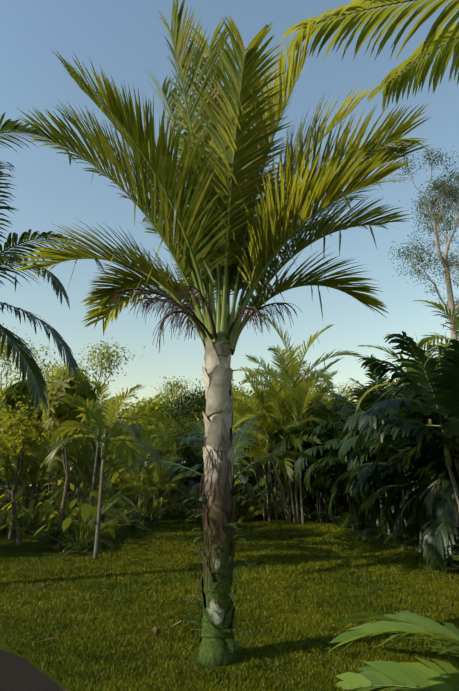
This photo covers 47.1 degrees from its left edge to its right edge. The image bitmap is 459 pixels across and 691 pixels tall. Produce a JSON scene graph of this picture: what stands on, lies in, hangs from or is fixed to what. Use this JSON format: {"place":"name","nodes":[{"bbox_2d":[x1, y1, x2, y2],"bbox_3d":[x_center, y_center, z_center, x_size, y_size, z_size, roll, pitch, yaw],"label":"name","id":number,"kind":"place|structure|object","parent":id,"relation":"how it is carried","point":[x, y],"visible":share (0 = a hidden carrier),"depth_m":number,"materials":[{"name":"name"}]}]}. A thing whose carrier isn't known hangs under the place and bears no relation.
{"place":"outdoors","nodes":[
{"label":"outdoors","id":0,"kind":"place"},
{"bbox_2d":[0,650,63,690],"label":"cinder road","id":1,"kind":"structure","parent":0,"point":[17,673],"depth_m":4.64,"materials":[{"name":"grey asphalt"}]},
{"bbox_2d":[0,479,458,690],"bbox_3d":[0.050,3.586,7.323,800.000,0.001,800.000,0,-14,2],"label":"lawn ground","id":2,"kind":"structure","parent":0,"point":[9,548],"depth_m":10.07,"materials":[{"name":"green plant"}]},
{"bbox_2d":[3,445,36,520],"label":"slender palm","id":3,"kind":"object","parent":2,"relation":"on","point":[10,471],"visible":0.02,"depth_m":19.85,"materials":[{"name":"green plant"}]},
{"bbox_2d":[0,493,44,526],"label":"plant","id":4,"kind":"object","parent":2,"relation":"on","point":[17,506],"visible":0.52,"depth_m":15.44,"materials":[{"name":"green plant"}]},
{"bbox_2d":[0,378,48,538],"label":"umbrella tree","id":5,"kind":"object","parent":2,"relation":"on","point":[17,390],"visible":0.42,"depth_m":15.17,"materials":[{"name":"green plant"}]},
{"bbox_2d":[1,515,47,536],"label":"shrub","id":6,"kind":"object","parent":2,"relation":"on","point":[22,525],"visible":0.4,"depth_m":16.12,"materials":[{"name":"green plant"}]},
{"bbox_2d":[0,395,49,544],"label":"sunlit tree","id":7,"kind":"object","parent":2,"relation":"on","point":[19,426],"visible":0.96,"depth_m":13.51,"materials":[{"name":"green plant"}]},
{"bbox_2d":[0,323,67,389],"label":"tree","id":8,"kind":"object","parent":2,"relation":"on","point":[10,361],"visible":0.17,"depth_m":19.70,"materials":[{"name":"green plant"}]},
{"bbox_2d":[0,496,71,531],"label":"shrub","id":9,"kind":"object","parent":2,"relation":"on","point":[8,520],"visible":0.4,"depth_m":16.12,"materials":[{"name":"green plant"}]},
{"bbox_2d":[0,112,75,164],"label":"tall palm","id":10,"kind":"object","parent":2,"relation":"on","point":[11,126],"visible":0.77,"depth_m":9.20,"materials":[{"name":"green"}]},
{"bbox_2d":[0,413,76,530],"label":"palm tree","id":11,"kind":"object","parent":2,"relation":"on","point":[31,467],"visible":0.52,"depth_m":17.26,"materials":[{"name":"green plant"}]},
{"bbox_2d":[0,161,103,415],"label":"palm","id":12,"kind":"object","parent":2,"relation":"on","point":[36,383],"visible":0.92,"depth_m":8.69,"materials":[{"name":"green plant"}]},
{"bbox_2d":[18,522,89,548],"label":"fern","id":13,"kind":"object","parent":2,"relation":"on","point":[52,542],"visible":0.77,"depth_m":12.60,"materials":[{"name":"green plant"}]},
{"bbox_2d":[0,487,111,544],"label":"plant","id":14,"kind":"object","parent":2,"relation":"on","point":[46,505],"visible":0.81,"depth_m":13.34,"materials":[{"name":"green plant"}]},
{"bbox_2d":[7,360,104,506],"bbox_3d":[-7.315,3.765,21.666,4.126,6.659,2.932,-1,-14,5],"label":"tree","id":15,"kind":"object","parent":2,"relation":"on","point":[59,462],"visible":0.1,"depth_m":21.66,"materials":[{"name":"green plant"}]},
{"bbox_2d":[0,423,112,508],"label":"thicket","id":16,"kind":"object","parent":2,"relation":"on","point":[36,491],"visible":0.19,"depth_m":29.37,"materials":[{"name":"green plant"}]},
{"bbox_2d":[30,438,86,505],"bbox_3d":[-8.553,5.931,26.739,3.567,4.847,3.985,0,-16,22],"label":"golden cane","id":17,"kind":"object","parent":2,"relation":"on","point":[57,464],"visible":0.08,"depth_m":26.35,"materials":[{"name":"green plant"}]},
{"bbox_2d":[38,464,82,497],"bbox_3d":[-8.973,7.362,28.663,3.092,3.054,3.455,-1,-14,3],"label":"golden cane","id":18,"kind":"object","parent":2,"relation":"on","point":[50,487],"visible":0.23,"depth_m":28.18,"materials":[{"name":"green plant"}]},
{"bbox_2d":[40,366,101,549],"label":"umbrella tree","id":19,"kind":"object","parent":2,"relation":"on","point":[62,384],"visible":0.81,"depth_m":12.98,"materials":[{"name":"green plant"}]},
{"bbox_2d":[24,478,120,524],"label":"plant","id":20,"kind":"object","parent":2,"relation":"on","point":[72,488],"visible":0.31,"depth_m":19.18,"materials":[{"name":"green plant"}]},
{"bbox_2d":[33,489,111,531],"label":"plant","id":21,"kind":"object","parent":2,"relation":"on","point":[52,494],"visible":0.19,"depth_m":16.50,"materials":[{"name":"green plant"}]},
{"bbox_2d":[0,490,146,551],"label":"shrub","id":22,"kind":"object","parent":2,"relation":"on","point":[87,510],"visible":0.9,"depth_m":12.20,"materials":[{"name":"green plant"}]},
{"bbox_2d":[18,486,137,531],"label":"plant","id":23,"kind":"object","parent":2,"relation":"on","point":[95,502],"visible":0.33,"depth_m":15.79,"materials":[{"name":"green plant"}]},
{"bbox_2d":[40,519,120,553],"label":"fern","id":24,"kind":"object","parent":2,"relation":"on","point":[91,541],"visible":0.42,"depth_m":12.67,"materials":[{"name":"green plant"}]},
{"bbox_2d":[63,533,108,554],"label":"fern","id":25,"kind":"object","parent":2,"relation":"on","point":[83,544],"visible":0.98,"depth_m":11.87,"materials":[{"name":"green plant"}]},
{"bbox_2d":[28,499,144,543],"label":"plant","id":26,"kind":"object","parent":2,"relation":"on","point":[66,524],"visible":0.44,"depth_m":13.13,"materials":[{"name":"green plant"}]},
{"bbox_2d":[52,496,131,532],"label":"plant","id":27,"kind":"object","parent":2,"relation":"on","point":[112,510],"visible":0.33,"depth_m":14.84,"materials":[{"name":"green plant"}]},
{"bbox_2d":[39,418,147,524],"bbox_3d":[-4.482,3.667,16.884,3.837,4.668,3.434,-9,-21,18],"label":"palm tree","id":28,"kind":"object","parent":2,"relation":"on","point":[84,459],"visible":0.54,"depth_m":16.57,"materials":[{"name":"green plant"}]},
{"bbox_2d":[43,337,144,522],"bbox_3d":[-4.559,2.756,16.750,3.724,6.257,2.752,7,-15,-25],"label":"sunlit tree","id":29,"kind":"object","parent":2,"relation":"on","point":[110,356],"visible":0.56,"depth_m":17.23,"materials":[{"name":"green plant"}]},
{"bbox_2d":[58,490,131,517],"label":"shrub","id":30,"kind":"object","parent":2,"relation":"on","point":[110,496],"visible":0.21,"depth_m":20.56,"materials":[{"name":"green plant"}]},
{"bbox_2d":[45,411,161,503],"bbox_3d":[-8.018,8.239,34.184,9.297,8.041,8.952,7,-19,-21],"label":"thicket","id":31,"kind":"object","parent":2,"relation":"on","point":[114,443],"visible":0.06,"depth_m":33.11,"materials":[{"name":"green plant"}]},
{"bbox_2d":[66,494,140,522],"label":"shrub","id":32,"kind":"object","parent":2,"relation":"on","point":[115,506],"visible":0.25,"depth_m":16.85,"materials":[{"name":"green plant"}]},
{"bbox_2d":[73,518,139,538],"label":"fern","id":33,"kind":"object","parent":2,"relation":"on","point":[106,527],"visible":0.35,"depth_m":14.39,"materials":[{"name":"green plant"}]},
{"bbox_2d":[45,384,169,559],"bbox_3d":[-2.748,2.797,11.698,2.746,3.818,2.329,0,-14,1],"label":"slender palm","id":34,"kind":"object","parent":2,"relation":"on","point":[106,426],"visible":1,"depth_m":11.73,"materials":[{"name":"green plant"}]},
{"bbox_2d":[73,419,141,506],"bbox_3d":[-5.869,5.851,27.331,4.366,5.311,3.908,8,-12,-39],"label":"golden cane","id":35,"kind":"object","parent":2,"relation":"on","point":[110,456],"visible":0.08,"depth_m":27.02,"materials":[{"name":"green plant"}]},
{"bbox_2d":[87,383,134,497],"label":"slender palm","id":36,"kind":"object","parent":2,"relation":"on","point":[103,398],"visible":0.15,"depth_m":19.13,"materials":[{"name":"green plant"}]},
{"bbox_2d":[88,392,142,533],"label":"slender palm","id":37,"kind":"object","parent":2,"relation":"on","point":[119,451],"visible":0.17,"depth_m":14.46,"materials":[{"name":"green plant"}]},
{"bbox_2d":[73,440,170,520],"bbox_3d":[-4.356,5.376,21.125,3.821,3.359,3.285,4,-14,-17],"label":"golden cane","id":38,"kind":"object","parent":2,"relation":"on","point":[132,474],"visible":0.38,"depth_m":20.85,"materials":[{"name":"green plant"}]},
{"bbox_2d":[80,434,178,504],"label":"thicket","id":39,"kind":"object","parent":2,"relation":"on","point":[116,491],"visible":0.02,"depth_m":32.35,"materials":[{"name":"green plant"}]},
{"bbox_2d":[116,512,155,532],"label":"fern","id":40,"kind":"object","parent":2,"relation":"on","point":[135,527],"visible":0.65,"depth_m":16.22,"materials":[{"name":"green plant"}]},
{"bbox_2d":[129,510,162,524],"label":"fern","id":41,"kind":"object","parent":2,"relation":"on","point":[148,518],"visible":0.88,"depth_m":18.72,"materials":[{"name":"green plant"}]},
{"bbox_2d":[125,497,170,519],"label":"shrub","id":42,"kind":"object","parent":2,"relation":"on","point":[139,502],"visible":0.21,"depth_m":20.18,"materials":[{"name":"green plant"}]},
{"bbox_2d":[117,388,181,442],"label":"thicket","id":43,"kind":"object","parent":2,"relation":"on","point":[128,411],"visible":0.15,"depth_m":44.93,"materials":[{"name":"green plant"}]},
{"bbox_2d":[113,487,187,523],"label":"shrub","id":44,"kind":"object","parent":2,"relation":"on","point":[149,505],"visible":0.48,"depth_m":18.91,"materials":[{"name":"green plant"}]},
{"bbox_2d":[106,399,195,514],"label":"palm tree","id":45,"kind":"object","parent":2,"relation":"on","point":[164,441],"visible":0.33,"depth_m":23.68,"materials":[{"name":"green plant"}]},
{"bbox_2d":[116,438,204,522],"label":"palm tree","id":46,"kind":"object","parent":2,"relation":"on","point":[154,484],"visible":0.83,"depth_m":19.33,"materials":[{"name":"green plant"}]},
{"bbox_2d":[125,394,203,481],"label":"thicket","id":47,"kind":"object","parent":2,"relation":"on","point":[156,411],"visible":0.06,"depth_m":43.58,"materials":[{"name":"green plant"}]},
{"bbox_2d":[146,499,194,518],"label":"plant","id":48,"kind":"object","parent":2,"relation":"on","point":[167,513],"visible":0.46,"depth_m":20.61,"materials":[{"name":"green plant"}]},
{"bbox_2d":[148,495,192,519],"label":"shrub","id":49,"kind":"object","parent":2,"relation":"on","point":[154,505],"visible":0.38,"depth_m":20.20,"materials":[{"name":"green plant"}]},
{"bbox_2d":[142,478,201,515],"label":"shrub","id":50,"kind":"object","parent":2,"relation":"on","point":[167,497],"visible":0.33,"depth_m":22.16,"materials":[{"name":"green plant"}]},
{"bbox_2d":[144,421,203,505],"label":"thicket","id":51,"kind":"object","parent":2,"relation":"on","point":[178,440],"visible":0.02,"depth_m":32.86,"materials":[{"name":"green plant"}]},
{"bbox_2d":[151,376,202,412],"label":"tree","id":52,"kind":"object","parent":2,"relation":"on","point":[174,387],"visible":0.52,"depth_m":53.48,"materials":[{"name":"green plant"}]},
{"bbox_2d":[156,456,201,511],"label":"shrub","id":53,"kind":"object","parent":2,"relation":"on","point":[173,485],"visible":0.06,"depth_m":25.14,"materials":[{"name":"green"}]},
{"bbox_2d":[158,474,204,518],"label":"shrub","id":54,"kind":"object","parent":2,"relation":"on","point":[173,492],"visible":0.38,"depth_m":20.42,"materials":[{"name":"green plant"}]},
{"bbox_2d":[165,432,204,513],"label":"palm","id":55,"kind":"object","parent":2,"relation":"on","point":[191,459],"visible":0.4,"depth_m":24.41,"materials":[{"name":"green"}]},
{"bbox_2d":[155,375,245,481],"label":"dark tree","id":56,"kind":"object","parent":2,"relation":"on","point":[189,406],"visible":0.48,"depth_m":23.79,"materials":[{"name":"green plant"}]},
{"bbox_2d":[156,417,248,506],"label":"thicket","id":57,"kind":"object","parent":2,"relation":"on","point":[187,430],"depth_m":31.38,"materials":[{"name":"green plant"}]},
{"bbox_2d":[170,484,242,514],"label":"shrub","id":58,"kind":"object","parent":2,"relation":"on","point":[192,500],"visible":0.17,"depth_m":20.36,"materials":[{"name":"green plant"}]},
{"bbox_2d":[97,414,319,478],"bbox_3d":[-0.583,3.370,13.433,4.519,3.534,3.736,11,-17,-37],"label":"arching palm","id":59,"kind":"object","parent":2,"relation":"on","point":[191,440],"visible":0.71,"depth_m":13.51,"materials":[{"name":"green plant"}]},
{"bbox_2d":[166,384,253,446],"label":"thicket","id":60,"kind":"object","parent":2,"relation":"on","point":[243,392],"visible":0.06,"depth_m":43.04,"materials":[{"name":"green plant"}]},
{"bbox_2d":[14,0,430,666],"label":"palm","id":61,"kind":"object","parent":2,"relation":"on","point":[230,228],"depth_m":5.86,"materials":[{"name":"green plant"}]},
{"bbox_2d":[107,286,300,347],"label":"palm flower clusters","id":62,"kind":"object","parent":61,"relation":"attached to","point":[175,306],"visible":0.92,"depth_m":5.71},
{"bbox_2d":[182,490,259,651],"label":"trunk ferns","id":63,"kind":"object","parent":61,"relation":"attached to","point":[237,643],"visible":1,"depth_m":5.12,"materials":[{"name":"green plant"}]},
{"bbox_2d":[177,461,277,516],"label":"shrub","id":64,"kind":"object","parent":2,"relation":"on","point":[243,473],"visible":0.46,"depth_m":19.71,"materials":[{"name":"green plant"}]},
{"bbox_2d":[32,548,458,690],"bbox_3d":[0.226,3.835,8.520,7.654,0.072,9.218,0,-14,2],"label":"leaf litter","id":65,"kind":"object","parent":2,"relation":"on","point":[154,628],"visible":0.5,"depth_m":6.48,"materials":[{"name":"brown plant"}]},
{"bbox_2d":[233,418,268,513],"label":"palm clump","id":66,"kind":"object","parent":2,"relation":"on","point":[241,478],"visible":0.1,"depth_m":22.52,"materials":[{"name":"green"}]},
{"bbox_2d":[234,506,273,522],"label":"shrub","id":67,"kind":"object","parent":2,"relation":"on","point":[249,516],"visible":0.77,"depth_m":19.94,"materials":[{"name":"green plant"}]},
{"bbox_2d":[233,418,274,503],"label":"palm tree","id":68,"kind":"object","parent":2,"relation":"on","point":[262,481],"depth_m":23.07,"materials":[{"name":"green plant"}]},
{"bbox_2d":[234,499,278,519],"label":"shrub","id":69,"kind":"object","parent":2,"relation":"on","point":[253,503],"visible":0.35,"depth_m":20.43,"materials":[{"name":"green plant"}]},
{"bbox_2d":[233,480,283,515],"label":"shrub","id":70,"kind":"object","parent":2,"relation":"on","point":[235,497],"visible":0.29,"depth_m":20.60,"materials":[{"name":"green plant"}]},
{"bbox_2d":[201,345,332,521],"bbox_3d":[1.525,3.392,20.451,5.636,6.856,5.045,5,-18,-38],"label":"palm tree","id":71,"kind":"object","parent":2,"relation":"on","point":[259,450],"visible":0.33,"depth_m":20.03,"materials":[{"name":"green plant"}]},
{"bbox_2d":[235,458,298,516],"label":"palm clump","id":72,"kind":"object","parent":2,"relation":"on","point":[279,497],"visible":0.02,"depth_m":23.08,"materials":[{"name":"green plant"}]},
{"bbox_2d":[235,484,304,518],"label":"shrub","id":73,"kind":"object","parent":2,"relation":"on","point":[264,493],"visible":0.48,"depth_m":19.99,"materials":[{"name":"green plant"}]},
{"bbox_2d":[235,408,318,506],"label":"palm tree","id":74,"kind":"object","parent":2,"relation":"on","point":[292,477],"visible":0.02,"depth_m":19.94,"materials":[{"name":"green plant"}]},
{"bbox_2d":[232,402,327,512],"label":"palm tree","id":75,"kind":"object","parent":2,"relation":"on","point":[271,469],"visible":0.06,"depth_m":22.57,"materials":[{"name":"green plant"}]},
{"bbox_2d":[233,343,350,516],"bbox_3d":[2.937,3.568,23.272,5.502,8.013,6.720,13,-19,-42],"label":"palm tree","id":76,"kind":"object","parent":2,"relation":"on","point":[254,360],"visible":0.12,"depth_m":23.27,"materials":[{"name":"green plant"}]},
{"bbox_2d":[257,477,326,519],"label":"shrub","id":77,"kind":"object","parent":2,"relation":"on","point":[287,488],"visible":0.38,"depth_m":20.13,"materials":[{"name":"green plant"}]},
{"bbox_2d":[231,314,363,524],"bbox_3d":[2.029,2.723,19.520,5.403,7.840,6.555,4,-14,-18],"label":"palm tree","id":78,"kind":"object","parent":2,"relation":"on","point":[285,395],"visible":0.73,"depth_m":19.16,"materials":[{"name":"green plant"}]},
{"bbox_2d":[272,392,347,522],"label":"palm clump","id":79,"kind":"object","parent":2,"relation":"on","point":[341,499],"visible":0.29,"depth_m":19.65,"materials":[{"name":"green plant"}]},
{"bbox_2d":[279,421,352,517],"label":"palm clump","id":80,"kind":"object","parent":2,"relation":"on","point":[311,481],"depth_m":22.24,"materials":[{"name":"green plant"}]},
{"bbox_2d":[298,492,340,520],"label":"fern","id":81,"kind":"object","parent":2,"relation":"on","point":[326,507],"visible":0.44,"depth_m":19.99,"materials":[{"name":"green plant"}]},
{"bbox_2d":[299,500,339,519],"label":"fern","id":82,"kind":"object","parent":2,"relation":"on","point":[309,514],"visible":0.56,"depth_m":19.56,"materials":[{"name":"green plant"}]},
{"bbox_2d":[273,416,384,519],"bbox_3d":[4.184,4.854,20.733,4.777,4.218,4.056,-4,-9,-1],"label":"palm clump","id":83,"kind":"object","parent":2,"relation":"on","point":[307,446],"visible":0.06,"depth_m":20.16,"materials":[{"name":"green plant"}]},
{"bbox_2d":[285,399,385,531],"bbox_3d":[4.025,3.996,17.433,5.062,4.299,3.514,8,-18,-36],"label":"palm clump","id":84,"kind":"object","parent":2,"relation":"on","point":[333,441],"visible":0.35,"depth_m":16.95,"materials":[{"name":"green plant"}]},
{"bbox_2d":[321,506,350,527],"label":"fern","id":85,"kind":"object","parent":2,"relation":"on","point":[342,520],"visible":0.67,"depth_m":17.62,"materials":[{"name":"green plant"}]},
{"bbox_2d":[325,380,363,403],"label":"tree","id":86,"kind":"object","parent":2,"relation":"on","point":[346,391],"visible":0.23,"depth_m":66.90,"materials":[{"name":"green plant"}]},
{"bbox_2d":[335,513,370,534],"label":"fern","id":87,"kind":"object","parent":2,"relation":"on","point":[356,527],"visible":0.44,"depth_m":15.35,"materials":[{"name":"green plant"}]},
{"bbox_2d":[319,416,389,521],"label":"palm clump","id":88,"kind":"object","parent":2,"relation":"on","point":[345,471],"depth_m":17.99,"materials":[{"name":"green plant"}]},
{"bbox_2d":[312,380,406,533],"bbox_3d":[4.851,3.538,16.767,3.999,4.892,5.759,7,-17,-21],"label":"palm clump","id":89,"kind":"object","parent":2,"relation":"on","point":[340,467],"visible":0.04,"depth_m":16.81,"materials":[{"name":"green plant"}]},
{"bbox_2d":[280,0,458,109],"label":"palm fronds","id":90,"kind":"object","parent":2,"relation":"on","point":[437,38],"visible":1,"depth_m":6.33,"materials":[{"name":"green"}]},
{"bbox_2d":[344,355,400,507],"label":"palm tree","id":91,"kind":"object","parent":2,"relation":"on","point":[373,378],"visible":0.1,"depth_m":20.33,"materials":[{"name":"green plant"}]},
{"bbox_2d":[330,377,422,538],"bbox_3d":[5.100,3.242,15.139,4.520,4.653,3.667,0,-12,21],"label":"palm clump","id":92,"kind":"object","parent":2,"relation":"on","point":[346,437],"visible":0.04,"depth_m":14.94,"materials":[{"name":"green plant"}]},
{"bbox_2d":[348,518,405,539],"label":"fern","id":93,"kind":"object","parent":2,"relation":"on","point":[375,530],"visible":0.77,"depth_m":14.42,"materials":[{"name":"green plant"}]},
{"bbox_2d":[338,379,430,522],"bbox_3d":[5.445,2.943,15.128,5.053,5.202,4.099,5,-13,-15],"label":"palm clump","id":94,"kind":"object","parent":2,"relation":"on","point":[353,421],"visible":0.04,"depth_m":14.67,"materials":[{"name":"green plant"}]},
{"bbox_2d":[338,438,446,542],"bbox_3d":[5.184,3.558,14.119,4.065,3.589,3.451,15,-15,-40],"label":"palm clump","id":95,"kind":"object","parent":2,"relation":"on","point":[362,518],"visible":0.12,"depth_m":14.11,"materials":[{"name":"green plant"}]},
{"bbox_2d":[327,553,458,690],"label":"young palm","id":96,"kind":"object","parent":2,"relation":"on","point":[389,674],"visible":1,"depth_m":4.13,"materials":[{"name":"green"}]},
{"bbox_2d":[353,391,433,552],"bbox_3d":[5.232,2.778,13.026,3.551,4.506,4.377,18,-18,-38],"label":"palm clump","id":97,"kind":"object","parent":2,"relation":"on","point":[389,450],"visible":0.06,"depth_m":13.03,"materials":[{"name":"green plant"}]},
{"bbox_2d":[378,525,414,541],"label":"fern","id":98,"kind":"object","parent":2,"relation":"on","point":[398,537],"visible":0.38,"depth_m":13.25,"materials":[{"name":"green plant"}]},
{"bbox_2d":[346,403,458,573],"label":"palm clump","id":99,"kind":"object","parent":2,"relation":"on","point":[431,553],"visible":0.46,"depth_m":9.94,"materials":[{"name":"green plant"}]},
{"bbox_2d":[382,532,427,549],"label":"fern","id":100,"kind":"object","parent":2,"relation":"on","point":[407,540],"visible":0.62,"depth_m":12.54,"materials":[{"name":"green plant"}]},
{"bbox_2d":[354,331,458,523],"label":"palm clump","id":101,"kind":"object","parent":2,"relation":"on","point":[443,404],"visible":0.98,"depth_m":9.58,"materials":[{"name":"green plant"}]},
{"bbox_2d":[354,333,458,541],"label":"palm clump","id":102,"kind":"object","parent":2,"relation":"on","point":[437,504],"visible":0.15,"depth_m":10.22,"materials":[{"name":"green plant"}]},
{"bbox_2d":[355,416,458,553],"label":"palm clump","id":103,"kind":"object","parent":2,"relation":"on","point":[396,515],"visible":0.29,"depth_m":11.76,"materials":[{"name":"green plant"}]},
{"bbox_2d":[355,333,458,555],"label":"slender palm","id":104,"kind":"object","parent":2,"relation":"on","point":[387,383],"visible":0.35,"depth_m":12.66,"materials":[{"name":"green plant"}]},
{"bbox_2d":[379,146,458,349],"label":"ohia tree","id":105,"kind":"object","parent":2,"relation":"on","point":[448,195],"visible":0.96,"depth_m":26.46,"materials":[{"name":"green plant"}]},
{"bbox_2d":[383,499,455,546],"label":"fern","id":106,"kind":"object","parent":2,"relation":"on","point":[411,530],"visible":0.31,"depth_m":10.93,"materials":[{"name":"green plant"}]},
{"bbox_2d":[389,535,455,563],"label":"fern","id":107,"kind":"object","parent":2,"relation":"on","point":[419,546],"visible":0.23,"depth_m":10.47,"materials":[{"name":"green plant"}]},
{"bbox_2d":[414,300,458,372],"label":"slender palm","id":108,"kind":"object","parent":2,"relation":"on","point":[422,342],"visible":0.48,"depth_m":12.86,"materials":[{"name":"green plant"}]},
{"bbox_2d":[421,533,458,568],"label":"fern","id":109,"kind":"object","parent":2,"relation":"on","point":[456,562],"visible":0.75,"depth_m":9.59,"materials":[{"name":"green plant"}]},
{"bbox_2d":[0,0,458,423],"label":"sky","id":110,"kind":"structure","parent":0,"point":[125,37],"materials":[{"name":"blue"}]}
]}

